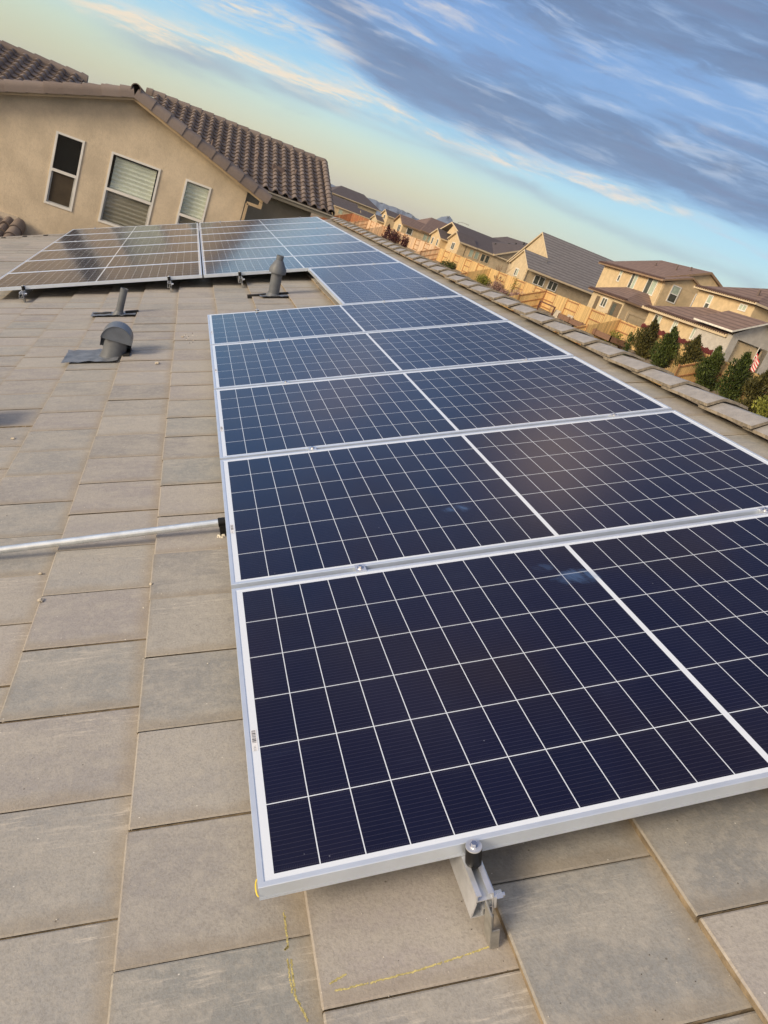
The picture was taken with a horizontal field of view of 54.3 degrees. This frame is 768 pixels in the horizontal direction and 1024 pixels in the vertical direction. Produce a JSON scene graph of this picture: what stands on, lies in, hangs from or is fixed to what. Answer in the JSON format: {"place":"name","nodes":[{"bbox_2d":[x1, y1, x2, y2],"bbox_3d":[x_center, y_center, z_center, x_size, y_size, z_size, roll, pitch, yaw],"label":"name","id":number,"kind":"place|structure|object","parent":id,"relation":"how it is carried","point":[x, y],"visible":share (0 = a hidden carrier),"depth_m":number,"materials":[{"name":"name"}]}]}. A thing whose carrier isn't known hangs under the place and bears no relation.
{"place":"outdoors","nodes":[
{"label":"outdoors","id":0,"kind":"place"},
{"bbox_2d":[0,40,334,236],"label":"neighbour house","id":1,"kind":"structure","parent":0,"point":[76,152],"depth_m":16.04,"materials":[{"name":"beige paint"}]},
{"bbox_2d":[44,131,84,211],"bbox_3d":[-6.731,-7.181,15.825,0.560,1.445,0.320,14,21,-20],"label":"window","id":2,"kind":"structure","parent":1,"relation":"in","point":[67,154],"depth_m":15.82,"materials":[{"name":"glass"}]},
{"bbox_2d":[98,151,160,226],"bbox_3d":[-5.523,-6.886,16.277,1.015,1.455,0.320,14,21,-20],"label":"window","id":3,"kind":"structure","parent":1,"relation":"in","point":[130,188],"depth_m":16.20,"materials":[{"name":"glass"}]},
{"bbox_2d":[175,179,211,225],"bbox_3d":[-4.288,-6.564,16.634,0.563,1.430,0.120,14,21,-20],"label":"window","id":4,"kind":"structure","parent":1,"relation":"in","point":[195,196],"depth_m":16.56,"materials":[{"name":"glass"}]},
{"bbox_2d":[25,335,729,1019],"bbox_3d":[-0.877,-0.196,3.355,2.097,0.027,5.622,-7,27,-11],"label":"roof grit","id":5,"kind":"object","parent":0,"point":[461,901],"visible":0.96,"depth_m":1.39,"materials":[{"name":"grey stone"}]},
{"bbox_2d":[0,0,767,288],"label":"sky","id":6,"kind":"structure","parent":0,"point":[615,130],"materials":[{"name":"blue"}]},
{"bbox_2d":[331,184,452,223],"bbox_3d":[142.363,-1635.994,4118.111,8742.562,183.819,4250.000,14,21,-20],"label":"hills","id":7,"kind":"structure","parent":0,"point":[380,206],"depth_m":4655.94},
{"bbox_2d":[393,214,487,253],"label":"roll tiled house","id":8,"kind":"structure","parent":0,"point":[422,229],"depth_m":142.11,"materials":[{"name":"paint"}]},
{"bbox_2d":[310,213,767,439],"bbox_3d":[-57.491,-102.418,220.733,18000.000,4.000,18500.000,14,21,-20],"label":"ground","id":9,"kind":"structure","parent":0,"point":[647,360],"depth_m":67.04,"materials":[{"name":"soil"}]},
{"bbox_2d":[310,213,352,221],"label":"wooden fence","id":10,"kind":"object","parent":9,"relation":"on","point":[345,216],"visible":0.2,"depth_m":162.75,"materials":[{"name":"red wood"}]},
{"bbox_2d":[340,220,368,229],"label":"wooden fence","id":11,"kind":"object","parent":9,"relation":"on","point":[362,224],"visible":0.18,"depth_m":148.03,"materials":[{"name":"brown wood"}]},
{"bbox_2d":[331,186,380,220],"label":"two storey house","id":12,"kind":"structure","parent":9,"relation":"on","point":[347,200],"depth_m":174.35,"materials":[{"name":"beige paint"}]},
{"bbox_2d":[351,213,368,226],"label":"wooden fence","id":13,"kind":"object","parent":9,"relation":"on","point":[355,217],"visible":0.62,"depth_m":158.05,"materials":[{"name":"red wood"}]},
{"bbox_2d":[360,211,373,219],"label":"triple gable house","id":14,"kind":"structure","parent":9,"relation":"on","point":[369,214],"depth_m":166.93,"materials":[{"name":"paint"}]},
{"bbox_2d":[355,226,384,235],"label":"wooden fence","id":15,"kind":"object","parent":9,"relation":"on","point":[376,231],"visible":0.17,"depth_m":135.66,"materials":[{"name":"brown wood"}]},
{"bbox_2d":[366,220,384,233],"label":"wooden fence","id":16,"kind":"object","parent":9,"relation":"on","point":[371,224],"visible":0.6,"depth_m":143.87,"materials":[{"name":"brown wood"}]},
{"bbox_2d":[370,214,384,224],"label":"gable house","id":17,"kind":"structure","parent":9,"relation":"on","point":[377,218],"depth_m":157.18,"materials":[{"name":"beige paint"}]},
{"bbox_2d":[0,217,767,1023],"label":"tiled house","id":18,"kind":"structure","parent":9,"relation":"on","point":[126,847],"depth_m":1.58,"materials":[{"name":"concrete"}]},
{"bbox_2d":[61,321,132,362],"bbox_3d":[-1.967,-1.172,5.205,0.418,0.328,0.362,14,21,-20],"label":"hooded vent","id":19,"kind":"object","parent":18,"relation":"on","point":[116,341],"visible":0.98,"depth_m":5.18,"materials":[{"name":"grey metal"}]},
{"bbox_2d":[91,287,138,316],"bbox_3d":[-2.329,-1.796,6.538,0.377,0.337,0.191,14,21,-20],"label":"vent pipe","id":20,"kind":"object","parent":18,"relation":"on","point":[118,311],"visible":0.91,"depth_m":6.52,"materials":[{"name":"grey metal"}]},
{"bbox_2d":[217,517,226,537],"bbox_3d":[-0.604,0.058,2.774,0.037,0.072,0.060,-7,27,-11],"label":"conduit bracket","id":21,"kind":"object","parent":18,"relation":"on","point":[222,525],"visible":0.95,"depth_m":2.76,"materials":[{"name":"plastic"}]},
{"bbox_2d":[0,519,217,553],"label":"conduit","id":22,"kind":"object","parent":21,"relation":"attached to","point":[104,536],"visible":0.86,"depth_m":2.69,"materials":[{"name":"metal"}]},
{"bbox_2d":[247,255,288,298],"bbox_3d":[-1.063,-2.198,7.089,0.390,0.460,0.204,8,23,-18],"label":"capped vent","id":23,"kind":"object","parent":18,"relation":"on","point":[277,269],"visible":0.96,"depth_m":7.08,"materials":[{"name":"grey metal"}]},
{"bbox_2d":[482,862,504,948],"bbox_3d":[0.194,0.709,1.360,0.041,0.092,0.107,-7,27,-11],"label":"roof hook","id":24,"kind":"object","parent":18,"relation":"attached to","point":[491,936],"visible":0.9,"depth_m":1.32,"materials":[{"name":"metal"}]},
{"bbox_2d":[449,855,493,918],"bbox_3d":[-0.419,-0.426,3.642,0.042,0.055,5.285,-7,27,-11],"label":"mounting rail","id":25,"kind":"object","parent":24,"relation":"attached to","point":[476,889],"visible":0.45,"depth_m":1.35,"materials":[{"name":"metal"}]},
{"bbox_2d":[207,296,508,344],"bbox_3d":[-0.241,-1.431,5.569,2.083,0.035,1.009,-7,27,-11],"label":"solar panel","id":26,"kind":"object","parent":25,"relation":"attached to","point":[251,326],"visible":0.78,"depth_m":5.50,"materials":[{"name":"glass"}]},
{"bbox_2d":[354,564,366,571],"bbox_3d":[-0.071,0.180,2.272,0.032,0.040,0.042,-7,27,-11],"label":"clamp","id":27,"kind":"object","parent":25,"relation":"attached to","point":[360,567],"visible":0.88,"depth_m":2.26,"materials":[{"name":"metal"}]},
{"bbox_2d":[210,321,573,389],"bbox_3d":[-0.010,-0.993,4.663,2.083,0.032,1.009,-7,27,-11],"label":"solar panel","id":28,"kind":"object","parent":25,"relation":"attached to","point":[244,364],"visible":0.76,"depth_m":4.58,"materials":[{"name":"glass"}]},
{"bbox_2d":[214,356,671,459],"bbox_3d":[0.220,-0.554,3.757,2.083,0.032,1.009,-7,27,-11],"label":"solar panel","id":29,"kind":"object","parent":25,"relation":"attached to","point":[261,420],"visible":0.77,"depth_m":3.66,"materials":[{"name":"glass"}]},
{"bbox_2d":[465,839,481,868],"bbox_3d":[0.163,0.619,1.363,0.030,0.050,0.030,-7,27,-11],"label":"end clamp","id":30,"kind":"object","parent":25,"relation":"on","point":[473,853],"visible":1,"depth_m":1.35,"materials":[{"name":"metal"}]},
{"bbox_2d":[220,410,767,588],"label":"solar panel","id":31,"kind":"object","parent":25,"relation":"attached to","point":[290,516],"visible":0.84,"depth_m":2.73,"materials":[{"name":"glass"}]},
{"bbox_2d":[231,513,767,900],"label":"solar panel","id":32,"kind":"object","parent":25,"relation":"attached to","point":[399,717],"visible":1,"depth_m":1.73,"materials":[{"name":"glass"}]},
{"label":"rail","id":33,"kind":"object","parent":18,"relation":"attached to","visible":0},
{"bbox_2d":[308,262,462,304],"bbox_3d":[-0.072,-2.164,7.046,1.009,0.032,2.083,-7,27,-11],"label":"solar panel","id":34,"kind":"object","parent":33,"relation":"attached to","point":[364,283],"visible":0.83,"depth_m":6.86,"materials":[{"name":"glass"}]},
{"bbox_2d":[381,209,398,228],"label":"gable house","id":35,"kind":"structure","parent":9,"relation":"on","point":[389,216],"depth_m":155.82,"materials":[{"name":"paint"}]},
{"bbox_2d":[384,229,397,240],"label":"red shrub","id":36,"kind":"object","parent":9,"relation":"on","point":[388,236],"visible":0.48,"depth_m":126.69,"materials":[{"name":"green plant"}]},
{"bbox_2d":[390,229,400,243],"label":"red shrub","id":37,"kind":"object","parent":9,"relation":"on","point":[395,238],"visible":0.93,"depth_m":124.74,"materials":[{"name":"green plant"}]},
{"bbox_2d":[382,226,411,246],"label":"wooden fence","id":38,"kind":"object","parent":9,"relation":"on","point":[401,236],"visible":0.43,"depth_m":124.75,"materials":[{"name":"brown wood"}]},
{"bbox_2d":[398,234,408,246],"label":"red shrub","id":39,"kind":"object","parent":9,"relation":"on","point":[405,241],"visible":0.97,"depth_m":120.12,"materials":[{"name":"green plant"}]},
{"bbox_2d":[400,248,439,262],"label":"wooden fence","id":40,"kind":"object","parent":9,"relation":"on","point":[431,254],"visible":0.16,"depth_m":105.46,"materials":[{"name":"brown wood"}]},
{"bbox_2d":[408,237,439,258],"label":"wooden fence","id":41,"kind":"object","parent":9,"relation":"on","point":[415,244],"visible":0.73,"depth_m":114.34,"materials":[{"name":"brown wood"}]},
{"bbox_2d":[429,228,451,248],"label":"gable house","id":42,"kind":"structure","parent":9,"relation":"on","point":[438,238],"depth_m":119.95,"materials":[{"name":"paint"}]},
{"bbox_2d":[440,260,455,268],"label":"round shrub","id":43,"kind":"object","parent":9,"relation":"on","point":[450,265],"visible":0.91,"depth_m":97.96,"materials":[{"name":"green plant"}]},
{"bbox_2d":[436,248,489,277],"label":"wooden fence","id":44,"kind":"object","parent":9,"relation":"on","point":[463,264],"visible":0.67,"depth_m":97.05,"materials":[{"name":"brown wood"}]},
{"bbox_2d":[444,268,490,282],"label":"wooden fence","id":45,"kind":"object","parent":9,"relation":"on","point":[472,275],"visible":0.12,"depth_m":87.32,"materials":[{"name":"brown wood"}]},
{"bbox_2d":[475,273,490,285],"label":"round shrub","id":46,"kind":"object","parent":9,"relation":"on","point":[485,281],"visible":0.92,"depth_m":86.32,"materials":[{"name":"green plant"}]},
{"bbox_2d":[440,222,527,272],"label":"dark roof house","id":47,"kind":"structure","parent":9,"relation":"on","point":[470,244],"depth_m":112.99,"materials":[{"name":"paint"}]},
{"bbox_2d":[487,280,503,290],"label":"flowering shrub","id":48,"kind":"object","parent":9,"relation":"on","point":[495,286],"visible":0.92,"depth_m":82.97,"materials":[{"name":"pink plant"}]},
{"bbox_2d":[507,276,518,295],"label":"tree","id":49,"kind":"object","parent":9,"relation":"on","point":[514,285],"visible":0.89,"depth_m":79.34,"materials":[{"name":"yellow plant"}]},
{"bbox_2d":[509,288,523,295],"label":"flowering shrub","id":50,"kind":"object","parent":9,"relation":"on","point":[517,293],"visible":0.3,"depth_m":76.77,"materials":[{"name":"pink plant"}]},
{"bbox_2d":[488,268,546,307],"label":"wooden fence","id":51,"kind":"object","parent":9,"relation":"on","point":[507,280],"visible":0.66,"depth_m":81.32,"materials":[{"name":"brown wood"}]},
{"bbox_2d":[490,290,544,310],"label":"wooden fence","id":52,"kind":"object","parent":9,"relation":"on","point":[531,299],"visible":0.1,"depth_m":73.89,"materials":[{"name":"brown wood"}]},
{"bbox_2d":[536,300,555,314],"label":"timber frame","id":53,"kind":"object","parent":9,"relation":"on","point":[540,301],"visible":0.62,"depth_m":69.70,"materials":[{"name":"brown wood"}]},
{"bbox_2d":[552,309,560,318],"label":"patio chair","id":54,"kind":"object","parent":9,"relation":"on","point":[556,313],"visible":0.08,"depth_m":68.44,"materials":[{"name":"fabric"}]},
{"bbox_2d":[540,290,620,335],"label":"wooden fence","id":55,"kind":"object","parent":9,"relation":"on","point":[584,314],"visible":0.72,"depth_m":68.01,"materials":[{"name":"brown wood"}]},
{"bbox_2d":[553,320,618,344],"bbox_3d":[12.605,-14.712,59.939,12.445,5.323,0.125,14,21,-20],"label":"wooden fence","id":56,"kind":"object","parent":9,"relation":"on","point":[608,327],"visible":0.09,"depth_m":61.03,"materials":[{"name":"brown wood"}]},
{"bbox_2d":[557,313,625,346],"bbox_3d":[17.264,-15.382,62.803,1.670,0.500,9.500,14,21,-20],"label":"raised planter","id":57,"kind":"object","parent":9,"relation":"on","point":[596,332],"visible":0.81,"depth_m":60.27,"materials":[{"name":"wood"}]},
{"bbox_2d":[603,329,623,345],"bbox_3d":[18.038,-13.530,59.122,1.496,1.670,1.454,31,22,26],"label":"yellow green shrub","id":58,"kind":"object","parent":9,"relation":"on","point":[617,336],"visible":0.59,"depth_m":58.96,"materials":[{"name":"green plant"}]},
{"bbox_2d":[622,331,636,355],"bbox_3d":[18.590,-12.774,56.947,0.890,2.183,0.960,33,23,30],"label":"narrow shrub","id":59,"kind":"object","parent":9,"relation":"on","point":[628,346],"visible":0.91,"depth_m":56.79,"materials":[{"name":"green plant"}]},
{"bbox_2d":[631,318,659,358],"bbox_3d":[19.830,-12.998,56.174,2.182,3.240,2.325,14,21,-20],"label":"evergreen shrub","id":60,"kind":"object","parent":9,"relation":"on","point":[643,344],"visible":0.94,"depth_m":55.88,"materials":[{"name":"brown plant"}]},
{"bbox_2d":[615,320,709,366],"bbox_3d":[20.471,-12.184,55.739,0.125,1.830,13.041,14,21,-20],"label":"wooden fence","id":61,"kind":"object","parent":9,"relation":"on","point":[624,328],"visible":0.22,"depth_m":59.32,"materials":[{"name":"brown wood"}]},
{"bbox_2d":[649,326,680,367],"bbox_3d":[20.255,-11.837,53.785,2.068,3.206,2.303,22,20,2],"label":"evergreen shrub","id":62,"kind":"object","parent":9,"relation":"on","point":[663,354],"visible":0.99,"depth_m":53.38,"materials":[{"name":"green plant"}]},
{"bbox_2d":[648,362,700,385],"bbox_3d":[15.524,-9.202,48.532,12.445,5.340,0.125,14,21,-20],"label":"wooden fence","id":63,"kind":"object","parent":9,"relation":"on","point":[686,371],"visible":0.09,"depth_m":49.63,"materials":[{"name":"brown wood"}]},
{"bbox_2d":[641,323,713,355],"bbox_3d":[21.655,-12.373,56.890,0.100,2.180,9.400,14,21,-20],"label":"slatted fence","id":64,"kind":"object","parent":9,"relation":"on","point":[704,350],"visible":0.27,"depth_m":55.57,"materials":[{"name":"brown wood"}]},
{"bbox_2d":[673,334,702,366],"bbox_3d":[20.911,-10.587,51.184,2.133,3.314,2.282,14,21,-20],"label":"evergreen shrub","id":65,"kind":"object","parent":9,"relation":"on","point":[694,352],"visible":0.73,"depth_m":50.65,"materials":[{"name":"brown plant"}]},
{"bbox_2d":[641,285,767,372],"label":"golden house","id":66,"kind":"structure","parent":9,"relation":"on","point":[749,302],"depth_m":58.44,"materials":[{"name":"paint"}]},
{"bbox_2d":[652,314,662,323],"bbox_3d":[22.384,-15.629,61.599,0.074,1.180,1.080,14,21,-20],"label":"window","id":67,"kind":"structure","parent":66,"relation":"in","point":[659,317],"depth_m":61.38,"materials":[{"name":"plastic"}]},
{"bbox_2d":[669,320,678,331],"bbox_3d":[22.996,-14.676,59.339,0.074,0.950,0.630,14,21,-20],"label":"window","id":68,"kind":"structure","parent":66,"relation":"in","point":[675,323],"depth_m":59.39,"materials":[{"name":"glass"}]},
{"bbox_2d":[689,327,696,339],"bbox_3d":[23.596,-13.540,56.992,0.074,0.950,0.680,14,21,-20],"label":"window","id":69,"kind":"structure","parent":66,"relation":"in","point":[694,329],"depth_m":57.13,"materials":[{"name":"plastic"}]},
{"bbox_2d":[703,294,713,307],"bbox_3d":[26.152,-16.860,60.497,0.074,1.330,0.660,14,21,-20],"label":"window","id":70,"kind":"structure","parent":66,"relation":"in","point":[710,297],"depth_m":60.45,"materials":[{"name":"glass"}]},
{"bbox_2d":[737,303,747,311],"bbox_3d":[27.197,-15.488,56.799,0.074,0.530,0.880,14,21,-20],"label":"window","id":71,"kind":"structure","parent":66,"relation":"in","point":[742,307],"depth_m":56.78,"materials":[{"name":"glass"}]},
{"bbox_2d":[692,345,725,390],"bbox_3d":[21.235,-9.436,48.854,1.968,3.195,2.110,14,21,-20],"label":"evergreen shrub","id":72,"kind":"object","parent":9,"relation":"on","point":[708,370],"visible":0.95,"depth_m":48.58,"materials":[{"name":"green plant"}]},
{"bbox_2d":[691,310,767,373],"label":"porch gable house","id":73,"kind":"structure","parent":9,"relation":"on","point":[756,335],"depth_m":53.59,"materials":[{"name":"grey paint"}]},
{"bbox_2d":[713,349,754,399],"bbox_3d":[21.911,-8.417,46.507,2.088,3.545,2.285,14,21,-20],"label":"evergreen shrub","id":74,"kind":"object","parent":9,"relation":"on","point":[731,385],"visible":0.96,"depth_m":46.16,"materials":[{"name":"green plant"}]},
{"bbox_2d":[715,361,767,399],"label":"wooden fence","id":75,"kind":"object","parent":9,"relation":"on","point":[724,367],"visible":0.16,"depth_m":49.03,"materials":[{"name":"brown wood"}]},
{"bbox_2d":[734,369,767,413],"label":"evergreen shrub","id":76,"kind":"object","parent":9,"relation":"on","point":[755,387],"visible":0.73,"depth_m":44.08,"materials":[{"name":"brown plant"}]},
{"bbox_2d":[750,348,759,371],"bbox_3d":[23.714,-9.020,48.593,0.105,3.300,0.575,14,21,-20],"label":"flag","id":77,"kind":"object","parent":9,"relation":"on","point":[755,364],"visible":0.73,"depth_m":48.37,"materials":[{"name":"fabric"}]},
{"bbox_2d":[750,395,767,417],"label":"yellow green shrub","id":78,"kind":"object","parent":9,"relation":"on","point":[763,409],"visible":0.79,"depth_m":43.03,"materials":[{"name":"green plant"}]},
{"bbox_2d":[505,232,612,305],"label":"grey roof house","id":79,"kind":"structure","parent":0,"point":[555,265],"depth_m":91.52,"materials":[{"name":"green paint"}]},
{"bbox_2d":[532,274,545,286],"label":"window","id":80,"kind":"structure","parent":79,"relation":"in","point":[538,280],"depth_m":89.38,"materials":[{"name":"glass"}]},
{"bbox_2d":[546,280,558,291],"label":"window","id":81,"kind":"structure","parent":79,"relation":"in","point":[552,286],"depth_m":90.04,"materials":[{"name":"glass"}]},
{"bbox_2d":[587,260,722,326],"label":"two storey house","id":82,"kind":"structure","parent":0,"point":[624,290],"depth_m":70.08,"materials":[{"name":"paint"}]},
{"bbox_2d":[599,297,608,307],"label":"window","id":83,"kind":"structure","parent":82,"relation":"in","point":[604,301],"depth_m":71.22,"materials":[{"name":"glass"}]},
{"bbox_2d":[608,303,616,315],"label":"patio door","id":84,"kind":"structure","parent":82,"relation":"in","point":[614,305],"depth_m":69.61,"materials":[{"name":"grey glass"}]},
{"bbox_2d":[627,273,638,288],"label":"window","id":85,"kind":"structure","parent":82,"relation":"in","point":[634,277],"depth_m":72.84,"materials":[{"name":"glass"}]},
{"bbox_2d":[642,278,658,295],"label":"window","id":86,"kind":"structure","parent":82,"relation":"in","point":[651,284],"depth_m":70.00,"materials":[{"name":"glass"}]},
{"bbox_2d":[666,285,681,303],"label":"window","id":87,"kind":"structure","parent":82,"relation":"in","point":[672,297],"depth_m":68.81,"materials":[{"name":"glass"}]},
{"bbox_3d":[1.553,0.532,1.627,0.041,0.092,0.107,-7,27,-11],"label":"roof hook","id":88,"kind":"object","parent":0,"visible":0},
{"bbox_3d":[0.010,-2.363,7.545,0.042,0.055,13.585,-7,27,-11],"label":"rail","id":89,"kind":"object","parent":88,"relation":"attached to","visible":0},
{"bbox_2d":[199,222,334,234],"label":"solar panel","id":90,"kind":"object","parent":89,"relation":"attached to","point":[254,228],"visible":0.81,"depth_m":11.92,"materials":[{"name":"glass"}]},
{"bbox_2d":[201,241,379,261],"bbox_3d":[-1.179,-3.201,9.228,2.083,0.032,1.009,-7,27,-11],"label":"solar panel","id":91,"kind":"object","parent":89,"relation":"attached to","point":[268,252],"visible":0.88,"depth_m":9.19,"materials":[{"name":"glass"}]},
{"bbox_2d":[757,507,767,513],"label":"clamp","id":92,"kind":"object","parent":89,"relation":"attached to","point":[763,510],"visible":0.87,"depth_m":2.53,"materials":[{"name":"metal"}]},
{"label":"roof hook","id":93,"kind":"object","parent":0,"visible":0},
{"bbox_2d":[236,275,242,282],"bbox_3d":[-2.181,-3.720,10.452,0.042,0.055,6.350,-7,27,-11],"label":"mounting rail","id":94,"kind":"object","parent":93,"relation":"attached to","point":[239,279],"visible":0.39,"depth_m":7.73,"materials":[{"name":"metal"}]},
{"bbox_2d":[199,217,325,227],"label":"solar panel","id":95,"kind":"object","parent":94,"relation":"attached to","point":[258,222],"visible":0.84,"depth_m":12.83,"materials":[{"name":"glass"}]},
{"bbox_2d":[200,227,347,241],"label":"solar panel","id":96,"kind":"object","parent":94,"relation":"attached to","point":[267,234],"visible":0.84,"depth_m":11.01,"materials":[{"name":"glass"}]},
{"bbox_2d":[201,234,360,250],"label":"solar panel","id":97,"kind":"object","parent":94,"relation":"attached to","point":[269,242],"visible":0.89,"depth_m":10.10,"materials":[{"name":"glass"}]},
{"bbox_2d":[202,251,399,277],"bbox_3d":[-0.947,-2.763,8.322,2.083,0.032,1.009,-7,27,-11],"label":"solar panel","id":98,"kind":"object","parent":94,"relation":"attached to","point":[222,268],"visible":0.91,"depth_m":8.24,"materials":[{"name":"glass"}]},
{"bbox_3d":[-3.497,-2.100,7.316,0.041,0.092,0.107,-7,27,-11],"label":"roof hook","id":99,"kind":"object","parent":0,"visible":0},
{"bbox_2d":[19,289,33,298],"bbox_3d":[-4.222,-3.446,10.034,0.042,0.055,6.400,-7,27,-11],"label":"mounting rail","id":100,"kind":"object","parent":99,"relation":"attached to","point":[21,292],"visible":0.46,"depth_m":7.32,"materials":[{"name":"metal"}]},
{"bbox_2d":[0,262,201,290],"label":"solar panel","id":101,"kind":"object","parent":100,"relation":"attached to","point":[84,277],"visible":1,"depth_m":7.80,"materials":[{"name":"glass"}]},
{"bbox_2d":[7,251,200,273],"bbox_3d":[-3.221,-2.938,8.833,2.083,0.032,1.009,-7,27,-11],"label":"solar panel","id":102,"kind":"object","parent":100,"relation":"attached to","point":[104,262],"visible":0.88,"depth_m":8.79,"materials":[{"name":"glass"}]},
{"bbox_2d":[26,242,200,260],"bbox_3d":[-3.453,-3.376,9.738,2.083,0.032,1.009,-7,27,-11],"label":"solar panel","id":103,"kind":"object","parent":100,"relation":"attached to","point":[114,251],"visible":0.88,"depth_m":9.71,"materials":[{"name":"glass"}]},
{"bbox_2d":[41,235,199,250],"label":"solar panel","id":104,"kind":"object","parent":100,"relation":"attached to","point":[122,242],"visible":0.85,"depth_m":10.62,"materials":[{"name":"glass"}]},
{"bbox_2d":[53,228,198,242],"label":"solar panel","id":105,"kind":"object","parent":100,"relation":"attached to","point":[119,235],"visible":0.85,"depth_m":11.52,"materials":[{"name":"glass"}]},
{"bbox_2d":[65,223,198,234],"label":"solar panel","id":106,"kind":"object","parent":100,"relation":"attached to","point":[133,228],"visible":0.81,"depth_m":12.44,"materials":[{"name":"glass"}]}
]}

